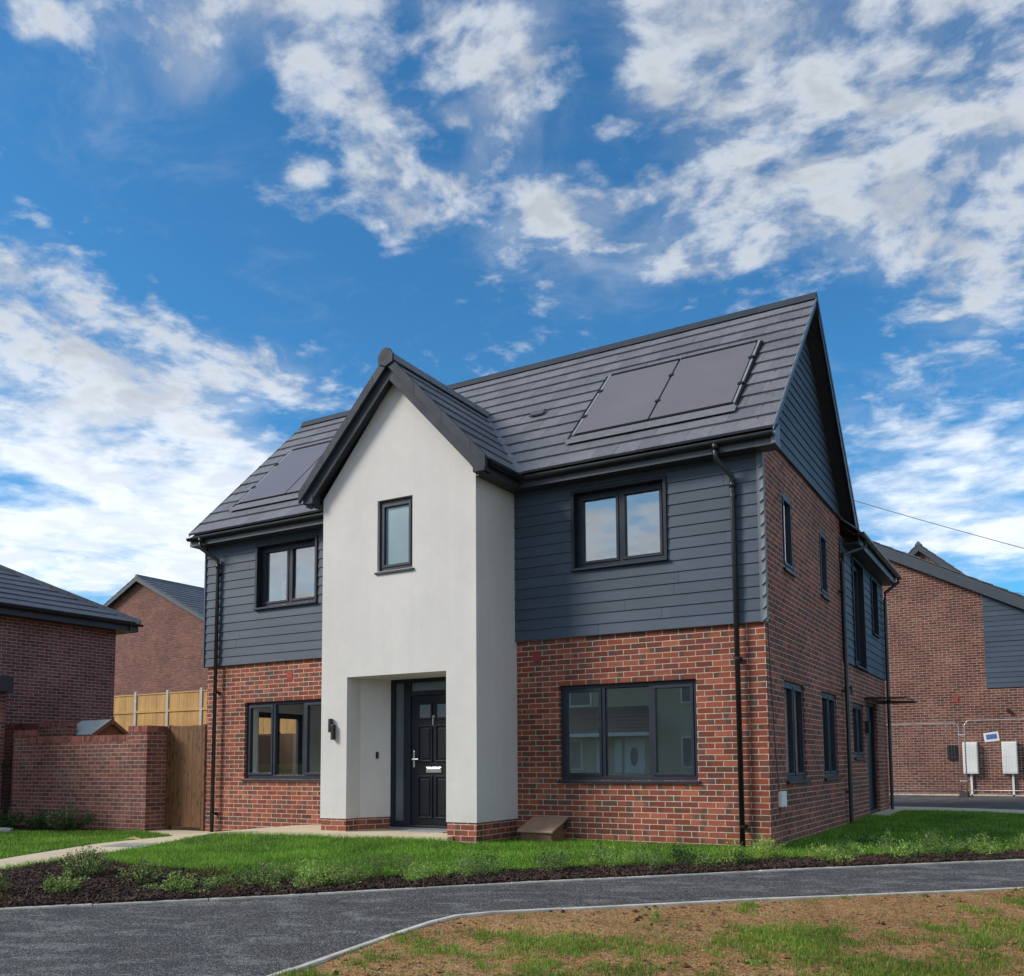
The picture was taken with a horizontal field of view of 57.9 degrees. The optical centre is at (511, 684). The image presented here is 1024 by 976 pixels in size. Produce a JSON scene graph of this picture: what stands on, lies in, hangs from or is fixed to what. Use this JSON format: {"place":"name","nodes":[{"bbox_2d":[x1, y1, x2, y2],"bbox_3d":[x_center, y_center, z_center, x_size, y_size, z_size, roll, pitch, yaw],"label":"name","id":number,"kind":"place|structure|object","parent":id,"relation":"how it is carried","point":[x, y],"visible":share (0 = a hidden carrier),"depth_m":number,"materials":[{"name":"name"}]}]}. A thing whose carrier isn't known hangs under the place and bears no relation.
{"place":"outdoors","nodes":[
{"label":"outdoors","id":0,"kind":"place"},
{"bbox_2d":[0,825,128,831],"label":"planting bed","id":1,"kind":"object","parent":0,"point":[22,828],"visible":0.37,"depth_m":17.01,"materials":[{"name":"brown soil"}]},
{"bbox_2d":[0,807,27,827],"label":"shrub","id":2,"kind":"object","parent":1,"relation":"on","point":[10,822],"visible":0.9,"depth_m":17.52,"materials":[{"name":"green plant"}]},
{"bbox_2d":[18,808,60,829],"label":"shrub","id":3,"kind":"object","parent":1,"relation":"on","point":[41,824],"visible":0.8,"depth_m":16.97,"materials":[{"name":"green plant"}]},
{"bbox_2d":[41,804,95,830],"bbox_3d":[-8.006,2.425,16.746,0.944,0.521,0.862,4,-6,-41],"label":"shrub","id":4,"kind":"object","parent":1,"relation":"on","point":[70,823],"visible":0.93,"depth_m":16.64,"materials":[{"name":"green plant"}]},
{"bbox_2d":[0,829,171,858],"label":"lawn","id":5,"kind":"structure","parent":0,"point":[121,835],"depth_m":14.58,"materials":[{"name":"green plant"}]},
{"bbox_2d":[0,825,452,867],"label":"footpath","id":6,"kind":"structure","parent":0,"point":[288,830],"depth_m":12.96,"materials":[{"name":"beige concrete"}]},
{"bbox_2d":[104,843,154,846],"bbox_3d":[-5.158,2.157,12.437,0.544,0.001,0.538,-1,-5,9],"label":"drain cover","id":7,"kind":"object","parent":6,"relation":"on","point":[129,844],"visible":0.83,"depth_m":12.48,"materials":[{"name":"grey metal"}]},
{"bbox_2d":[40,826,708,899],"bbox_3d":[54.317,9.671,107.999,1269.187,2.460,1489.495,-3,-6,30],"label":"ground","id":8,"kind":"structure","parent":0,"point":[187,828],"depth_m":17.97,"materials":[{"name":"orange soil"}]},
{"bbox_2d":[0,760,12,818],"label":"railing","id":9,"kind":"object","parent":8,"relation":"on","point":[5,766],"visible":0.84,"depth_m":18.66,"materials":[{"name":"black metal"}]},
{"bbox_2d":[2,722,76,817],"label":"garden wall","id":10,"kind":"structure","parent":8,"relation":"on","point":[58,729],"depth_m":19.94,"materials":[{"name":"brick"}]},
{"bbox_2d":[0,565,143,809],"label":"neighbour house","id":11,"kind":"structure","parent":8,"relation":"on","point":[57,653],"depth_m":21.67,"materials":[{"name":"brick"}]},
{"bbox_2d":[11,725,166,830],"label":"garden wall","id":12,"kind":"structure","parent":8,"relation":"on","point":[114,782],"depth_m":17.14,"materials":[{"name":"brick"}]},
{"bbox_2d":[165,724,206,830],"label":"garden gate","id":13,"kind":"structure","parent":12,"relation":"attached to","point":[185,777],"depth_m":16.59,"materials":[{"name":"wood"}]},
{"bbox_2d":[76,717,127,735],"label":"shed","id":14,"kind":"structure","parent":8,"relation":"on","point":[111,726],"depth_m":19.42,"materials":[{"name":"brown"}]},
{"bbox_2d":[103,574,207,695],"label":"neighbour house","id":15,"kind":"structure","parent":8,"relation":"on","point":[161,651],"depth_m":41.39,"materials":[{"name":"red brick"}]},
{"bbox_2d":[113,688,295,735],"bbox_3d":[-11.929,2.165,30.573,23.885,3.900,0.110,-3,-6,30],"label":"timber fence","id":16,"kind":"object","parent":8,"relation":"on","point":[180,708],"visible":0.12,"depth_m":30.23,"materials":[{"name":"wood"}]},
{"bbox_2d":[258,732,295,774],"bbox_3d":[-6.663,2.308,23.458,12.800,2.140,0.108,-3,-6,30],"label":"timber fence","id":17,"kind":"object","parent":8,"relation":"on","point":[287,758],"visible":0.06,"depth_m":22.90,"materials":[{"name":"brown wood"}]},
{"bbox_2d":[0,859,1023,910],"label":"kerb","id":18,"kind":"structure","parent":8,"relation":"on","point":[335,892],"depth_m":8.74,"materials":[{"name":"concrete"}]},
{"bbox_2d":[186,292,916,848],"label":"detached house","id":19,"kind":"structure","parent":8,"relation":"on","point":[628,590],"depth_m":13.27,"materials":[{"name":"red brick"}]},
{"bbox_2d":[241,699,320,781],"bbox_3d":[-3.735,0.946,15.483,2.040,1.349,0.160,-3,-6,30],"label":"window","id":20,"kind":"structure","parent":19,"relation":"in","point":[273,775],"depth_m":15.65,"materials":[{"name":"grey plastic"}]},
{"bbox_2d":[259,712,302,774],"bbox_3d":[-4.525,1.490,17.735,0.082,1.870,1.350,-3,-6,30],"label":"patio door","id":21,"kind":"structure","parent":19,"relation":"in","point":[299,720],"depth_m":18.24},
{"bbox_2d":[282,574,286,599],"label":"window","id":22,"kind":"structure","parent":19,"relation":"in","point":[284,577],"depth_m":18.15,"materials":[{"name":"clear glass"}]},
{"bbox_2d":[253,535,317,609],"bbox_3d":[-3.795,-1.873,15.707,1.425,1.147,0.220,-3,-6,30],"label":"window","id":23,"kind":"structure","parent":19,"relation":"in","point":[261,602],"depth_m":15.77,"materials":[{"name":"grey plastic"}]},
{"bbox_2d":[374,496,413,574],"bbox_3d":[-1.652,-2.125,13.255,0.686,1.084,0.150,-3,-6,30],"label":"window","id":24,"kind":"structure","parent":19,"relation":"in","point":[396,516],"depth_m":13.29,"materials":[{"name":"clear glass"}]},
{"bbox_2d":[390,677,446,828],"bbox_3d":[-1.276,0.998,13.572,1.248,2.186,0.120,-3,-6,30],"label":"front door","id":25,"kind":"structure","parent":19,"relation":"in","point":[418,720],"depth_m":13.63,"materials":[{"name":"black"}]},
{"bbox_2d":[570,475,667,571],"bbox_3d":[1.472,-2.168,12.655,1.425,1.147,0.220,-3,-6,30],"label":"window","id":26,"kind":"structure","parent":19,"relation":"in","point":[578,498],"depth_m":12.69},
{"bbox_2d":[557,679,700,783],"bbox_3d":[1.543,0.651,12.424,2.043,1.349,0.160,-3,-6,30],"label":"window","id":27,"kind":"structure","parent":19,"relation":"in","point":[567,777],"depth_m":12.41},
{"bbox_2d":[781,492,796,576],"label":"window","id":28,"kind":"structure","parent":19,"relation":"in","point":[787,566],"depth_m":12.95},
{"bbox_2d":[784,681,810,783],"bbox_3d":[3.865,0.664,12.692,0.150,1.369,1.250,-3,-6,30],"label":"window","id":29,"kind":"structure","parent":19,"relation":"in","point":[791,688],"depth_m":12.71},
{"bbox_2d":[819,530,831,601],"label":"window","id":30,"kind":"structure","parent":19,"relation":"in","point":[822,538],"depth_m":14.95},
{"bbox_2d":[822,692,842,779],"bbox_3d":[5.025,0.826,14.678,0.150,1.369,1.200,-3,-6,30],"label":"window","id":31,"kind":"structure","parent":19,"relation":"in","point":[827,699],"depth_m":14.70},
{"bbox_2d":[852,703,867,759],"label":"window","id":32,"kind":"structure","parent":19,"relation":"in","point":[857,710],"depth_m":16.89,"materials":[{"name":"grey glass"}]},
{"bbox_2d":[851,555,868,671],"bbox_3d":[6.405,-1.289,17.242,0.200,2.033,1.140,-3,-6,30],"label":"window","id":33,"kind":"structure","parent":19,"relation":"in","point":[860,651],"depth_m":17.63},
{"bbox_2d":[866,702,877,813],"bbox_3d":[6.971,1.432,18.106,0.110,2.140,1.250,-3,-6,30],"label":"side door","id":34,"kind":"structure","parent":19,"relation":"in","point":[869,707],"depth_m":18.51,"materials":[{"name":"black"}]},
{"bbox_2d":[870,576,880,638],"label":"window","id":35,"kind":"structure","parent":19,"relation":"in","point":[874,589],"depth_m":19.11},
{"bbox_2d":[854,500,1023,548],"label":"overhead wire","id":36,"kind":"object","parent":19,"relation":"attached to","point":[940,525],"visible":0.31,"depth_m":32.73,"materials":[{"name":"black metal"}]},
{"bbox_2d":[267,887,1023,975],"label":"kerb","id":37,"kind":"structure","parent":8,"relation":"on","point":[335,954],"depth_m":7.80,"materials":[{"name":"concrete"}]},
{"bbox_2d":[907,541,964,574],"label":"neighbour house","id":38,"kind":"structure","parent":8,"relation":"on","point":[920,551],"depth_m":34.61,"materials":[{"name":"brick"}]},
{"bbox_2d":[873,541,1023,795],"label":"neighbour house","id":39,"kind":"structure","parent":8,"relation":"on","point":[956,646],"depth_m":27.40,"materials":[{"name":"brick"}]},
{"bbox_2d":[0,861,1023,975],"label":"tarmac path","id":40,"kind":"structure","parent":0,"point":[255,937],"depth_m":7.41,"materials":[{"name":"grey asphalt"}]},
{"bbox_2d":[0,0,1023,604],"label":"sky","id":41,"kind":"structure","parent":0,"point":[218,218],"materials":[{"name":"blue"}]},
{"bbox_2d":[0,809,1023,879],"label":"lawn","id":42,"kind":"structure","parent":0,"point":[534,860],"depth_m":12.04,"materials":[{"name":"green plant"}]},
{"bbox_2d":[386,848,423,873],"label":"hedging plant","id":43,"kind":"object","parent":42,"relation":"on","point":[406,860],"visible":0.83,"depth_m":9.26,"materials":[{"name":"green plant"}]},
{"bbox_2d":[467,844,499,869],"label":"hedging plant","id":44,"kind":"object","parent":42,"relation":"on","point":[487,857],"visible":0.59,"depth_m":9.49,"materials":[{"name":"green plant"}]},
{"bbox_2d":[517,816,570,842],"bbox_3d":[0.437,2.038,12.638,0.596,0.428,0.460,-3,-6,30],"label":"meter box","id":45,"kind":"object","parent":42,"relation":"on","point":[543,828],"visible":0.84,"depth_m":12.57,"materials":[{"name":"brown plastic"}]},
{"bbox_2d":[582,844,607,865],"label":"hedging plant","id":46,"kind":"object","parent":42,"relation":"on","point":[594,860],"visible":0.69,"depth_m":9.80,"materials":[{"name":"green plant"}]},
{"bbox_2d":[573,838,618,864],"bbox_3d":[0.940,1.805,9.865,0.443,0.313,0.409,-3,-6,30],"label":"hedging plant","id":47,"kind":"object","parent":42,"relation":"on","point":[598,852],"visible":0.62,"depth_m":9.82,"materials":[{"name":"green plant"}]},
{"bbox_2d":[620,849,651,864],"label":"hedging plant","id":48,"kind":"object","parent":42,"relation":"on","point":[629,859],"visible":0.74,"depth_m":9.96,"materials":[{"name":"green plant"}]},
{"bbox_2d":[669,846,690,861],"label":"hedging plant","id":49,"kind":"object","parent":42,"relation":"on","point":[677,854],"visible":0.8,"depth_m":10.12,"materials":[{"name":"green plant"}]},
{"bbox_2d":[747,837,775,857],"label":"hedging plant","id":50,"kind":"object","parent":42,"relation":"on","point":[758,852],"visible":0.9,"depth_m":10.46,"materials":[{"name":"green plant"}]},
{"bbox_2d":[748,834,783,855],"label":"hedging plant","id":51,"kind":"object","parent":42,"relation":"on","point":[760,841],"visible":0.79,"depth_m":10.51,"materials":[{"name":"green plant"}]},
{"bbox_2d":[753,836,786,857],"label":"hedging plant","id":52,"kind":"object","parent":42,"relation":"on","point":[767,851],"visible":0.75,"depth_m":10.45,"materials":[{"name":"green plant"}]},
{"bbox_2d":[825,834,867,853],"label":"hedging plant","id":53,"kind":"object","parent":42,"relation":"on","point":[842,845],"visible":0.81,"depth_m":10.75,"materials":[{"name":"green plant"}]},
{"bbox_2d":[866,829,899,851],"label":"hedging plant","id":54,"kind":"object","parent":42,"relation":"on","point":[886,846],"visible":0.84,"depth_m":10.99,"materials":[{"name":"green plant"}]},
{"bbox_2d":[911,831,951,851],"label":"hedging plant","id":55,"kind":"object","parent":42,"relation":"on","point":[919,842],"visible":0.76,"depth_m":11.02,"materials":[{"name":"green plant"}]},
{"bbox_2d":[0,849,1023,907],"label":"planting bed","id":56,"kind":"object","parent":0,"point":[355,889],"visible":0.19,"depth_m":8.66,"materials":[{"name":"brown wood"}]},
{"bbox_2d":[0,871,12,890],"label":"shrub","id":57,"kind":"object","parent":56,"relation":"on","point":[3,884],"visible":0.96,"depth_m":8.05,"materials":[{"name":"green plant"}]},
{"bbox_2d":[34,867,89,892],"bbox_3d":[-3.950,1.740,8.122,0.437,0.266,0.362,4,-6,-39],"label":"shrub","id":58,"kind":"object","parent":56,"relation":"on","point":[54,887],"visible":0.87,"depth_m":8.08,"materials":[{"name":"green plant"}]},
{"bbox_2d":[52,843,116,877],"bbox_3d":[-4.138,1.720,8.998,0.561,0.344,0.544,-3,-6,30],"label":"shrub","id":59,"kind":"object","parent":56,"relation":"on","point":[89,869],"visible":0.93,"depth_m":8.94,"materials":[{"name":"green plant"}]},
{"bbox_2d":[114,856,170,884],"bbox_3d":[-3.423,1.740,8.601,0.504,0.278,0.461,2,-5,-24],"label":"shrub","id":60,"kind":"object","parent":56,"relation":"on","point":[142,876],"visible":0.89,"depth_m":8.57,"materials":[{"name":"green plant"}]},
{"bbox_2d":[162,867,200,891],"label":"shrub","id":61,"kind":"object","parent":56,"relation":"on","point":[178,884],"visible":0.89,"depth_m":8.21,"materials":[{"name":"green plant"}]},
{"bbox_2d":[191,862,230,878],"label":"shrub","id":62,"kind":"object","parent":56,"relation":"on","point":[213,871],"visible":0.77,"depth_m":8.78,"materials":[{"name":"green plant"}]},
{"bbox_2d":[239,859,288,885],"bbox_3d":[-2.291,1.756,8.561,0.469,0.265,0.370,2,-5,-25],"label":"shrub","id":63,"kind":"object","parent":56,"relation":"on","point":[264,871],"visible":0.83,"depth_m":8.50,"materials":[{"name":"green plant"}]},
{"bbox_2d":[271,860,304,878],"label":"hedging plant","id":64,"kind":"object","parent":56,"relation":"on","point":[285,872],"visible":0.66,"depth_m":8.93,"materials":[{"name":"green plant"}]},
{"bbox_2d":[280,877,319,888],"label":"plant","id":65,"kind":"object","parent":56,"relation":"on","point":[297,883],"visible":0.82,"depth_m":8.39,"materials":[{"name":"green plant"}]},
{"bbox_2d":[287,859,324,882],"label":"hedging plant","id":66,"kind":"object","parent":56,"relation":"on","point":[308,873],"visible":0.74,"depth_m":8.64,"materials":[{"name":"green plant"}]},
{"bbox_2d":[306,864,347,886],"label":"shrub","id":67,"kind":"object","parent":56,"relation":"on","point":[328,878],"visible":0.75,"depth_m":8.54,"materials":[{"name":"green plant"}]},
{"bbox_2d":[308,856,346,885],"bbox_3d":[-1.709,1.742,8.603,0.355,0.296,0.465,0,-5,-9],"label":"hedging plant","id":68,"kind":"object","parent":56,"relation":"on","point":[328,871],"visible":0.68,"depth_m":8.57,"materials":[{"name":"green plant"}]},
{"bbox_2d":[321,863,370,886],"bbox_3d":[-1.557,1.788,8.668,0.465,0.220,0.419,-2,-5,13],"label":"hedging plant","id":69,"kind":"object","parent":56,"relation":"on","point":[356,867],"visible":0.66,"depth_m":8.64,"materials":[{"name":"green plant"}]},
{"bbox_2d":[330,865,368,884],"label":"hedging plant","id":70,"kind":"object","parent":56,"relation":"on","point":[355,874],"visible":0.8,"depth_m":8.64,"materials":[{"name":"green plant"}]},
{"bbox_2d":[336,852,374,878],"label":"hedging plant","id":71,"kind":"object","parent":56,"relation":"on","point":[356,864],"visible":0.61,"depth_m":8.82,"materials":[{"name":"green plant"}]},
{"bbox_2d":[364,853,392,876],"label":"hedging plant","id":72,"kind":"object","parent":56,"relation":"on","point":[377,869],"visible":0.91,"depth_m":8.96,"materials":[{"name":"green plant"}]},
{"bbox_2d":[400,862,431,881],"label":"hedging plant","id":73,"kind":"object","parent":56,"relation":"on","point":[413,877],"visible":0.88,"depth_m":8.80,"materials":[{"name":"green plant"}]},
{"bbox_2d":[415,856,458,876],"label":"hedging plant","id":74,"kind":"object","parent":56,"relation":"on","point":[427,871],"visible":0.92,"depth_m":9.08,"materials":[{"name":"green plant"}]},
{"bbox_2d":[449,849,483,877],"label":"hedging plant","id":75,"kind":"object","parent":56,"relation":"on","point":[468,871],"visible":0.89,"depth_m":9.04,"materials":[{"name":"green plant"}]},
{"bbox_2d":[473,857,509,874],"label":"hedging plant","id":76,"kind":"object","parent":56,"relation":"on","point":[486,869],"visible":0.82,"depth_m":9.22,"materials":[{"name":"green plant"}]},
{"bbox_2d":[473,851,515,872],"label":"hedging plant","id":77,"kind":"object","parent":56,"relation":"on","point":[496,863],"visible":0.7,"depth_m":9.29,"materials":[{"name":"green plant"}]},
{"bbox_2d":[536,852,568,871],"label":"hedging plant","id":78,"kind":"object","parent":56,"relation":"on","point":[551,863],"visible":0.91,"depth_m":9.42,"materials":[{"name":"green plant"}]},
{"bbox_2d":[536,847,576,869],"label":"hedging plant","id":79,"kind":"object","parent":56,"relation":"on","point":[557,858],"visible":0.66,"depth_m":9.58,"materials":[{"name":"green plant"}]},
{"bbox_2d":[590,844,626,867],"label":"hedging plant","id":80,"kind":"object","parent":56,"relation":"on","point":[612,859],"visible":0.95,"depth_m":9.70,"materials":[{"name":"green plant"}]},
{"bbox_2d":[619,845,652,863],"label":"hedging plant","id":81,"kind":"object","parent":56,"relation":"on","point":[642,854],"visible":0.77,"depth_m":10.02,"materials":[{"name":"green plant"}]},
{"bbox_2d":[645,844,670,869],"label":"hedging plant","id":82,"kind":"object","parent":56,"relation":"on","point":[654,860],"visible":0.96,"depth_m":9.66,"materials":[{"name":"green plant"}]},
{"bbox_2d":[678,844,707,865],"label":"hedging plant","id":83,"kind":"object","parent":56,"relation":"on","point":[693,857],"visible":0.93,"depth_m":9.89,"materials":[{"name":"green plant"}]},
{"bbox_2d":[691,851,726,867],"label":"hedging plant","id":84,"kind":"object","parent":56,"relation":"on","point":[707,858],"visible":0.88,"depth_m":9.83,"materials":[{"name":"green plant"}]},
{"bbox_2d":[713,840,754,863],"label":"hedging plant","id":85,"kind":"object","parent":56,"relation":"on","point":[729,857],"visible":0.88,"depth_m":10.05,"materials":[{"name":"green plant"}]},
{"bbox_2d":[731,842,753,864],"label":"hedging plant","id":86,"kind":"object","parent":56,"relation":"on","point":[740,856],"visible":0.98,"depth_m":10.01,"materials":[{"name":"green plant"}]},
{"bbox_2d":[804,843,842,860],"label":"hedging plant","id":87,"kind":"object","parent":56,"relation":"on","point":[825,848],"visible":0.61,"depth_m":10.40,"materials":[{"name":"green plant"}]},
{"bbox_2d":[812,842,836,861],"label":"hedging plant","id":88,"kind":"object","parent":56,"relation":"on","point":[828,858],"visible":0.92,"depth_m":10.26,"materials":[{"name":"green plant"}]},
{"bbox_2d":[826,850,854,861],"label":"hedging plant","id":89,"kind":"object","parent":56,"relation":"on","point":[839,856],"visible":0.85,"depth_m":10.22,"materials":[{"name":"green plant"}]},
{"bbox_2d":[842,841,871,855],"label":"hedging plant","id":90,"kind":"object","parent":56,"relation":"on","point":[858,852],"visible":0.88,"depth_m":10.71,"materials":[{"name":"green plant"}]},
{"bbox_2d":[887,841,921,857],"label":"hedging plant","id":91,"kind":"object","parent":56,"relation":"on","point":[908,852],"visible":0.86,"depth_m":10.58,"materials":[{"name":"green plant"}]},
{"bbox_2d":[914,830,940,852],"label":"hedging plant","id":92,"kind":"object","parent":56,"relation":"on","point":[929,841],"visible":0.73,"depth_m":11.04,"materials":[{"name":"green plant"}]},
{"bbox_2d":[930,838,961,856],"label":"hedging plant","id":93,"kind":"object","parent":56,"relation":"on","point":[947,853],"visible":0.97,"depth_m":10.64,"materials":[{"name":"green plant"}]},
{"bbox_2d":[966,831,996,854],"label":"hedging plant","id":94,"kind":"object","parent":56,"relation":"on","point":[984,845],"visible":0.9,"depth_m":10.81,"materials":[{"name":"green plant"}]},
{"bbox_2d":[272,887,1023,975],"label":"bare verge","id":95,"kind":"structure","parent":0,"point":[811,913],"depth_m":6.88,"materials":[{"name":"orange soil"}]},
{"bbox_2d":[300,888,1022,975],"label":"soil clods","id":96,"kind":"object","parent":95,"relation":"on","point":[784,956],"visible":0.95,"depth_m":6.78,"materials":[{"name":"brown soil"}]},
{"bbox_2d":[300,888,1023,975],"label":"pebbles","id":97,"kind":"object","parent":95,"relation":"on","point":[608,959],"visible":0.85,"depth_m":6.93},
{"bbox_2d":[870,806,1023,815],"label":"footpath","id":98,"kind":"structure","parent":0,"point":[894,810],"depth_m":18.88,"materials":[{"name":"beige concrete"}]},
{"bbox_2d":[889,795,1023,809],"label":"tarmac yard","id":99,"kind":"structure","parent":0,"point":[1001,802],"depth_m":23.02,"materials":[{"name":"grey asphalt"}]},
{"bbox_2d":[958,734,969,796],"bbox_3d":[12.740,2.294,26.131,0.251,1.770,0.686,-3,-6,30],"label":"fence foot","id":100,"kind":"object","parent":99,"relation":"on","point":[963,794],"visible":0.99,"depth_m":25.99},
{"bbox_2d":[886,723,961,791],"bbox_3d":[11.216,2.177,27.031,3.409,2.037,0.034,-3,-6,30],"label":"site fence panel","id":101,"kind":"object","parent":100,"relation":"attached to","point":[913,724],"visible":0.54,"depth_m":26.47,"materials":[{"name":"metal"}]},
{"bbox_2d":[964,719,1023,792],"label":"site fence panel","id":102,"kind":"object","parent":100,"relation":"attached to","point":[987,755],"visible":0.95,"depth_m":25.86,"materials":[{"name":"metal"}]},
{"bbox_2d":[983,731,998,741],"bbox_3d":[13.362,1.464,25.793,0.398,0.293,0.016,-3,-6,30],"label":"notice","id":103,"kind":"object","parent":102,"relation":"attached to","point":[991,736],"visible":1,"depth_m":25.79,"materials":[{"name":"white plastic"}]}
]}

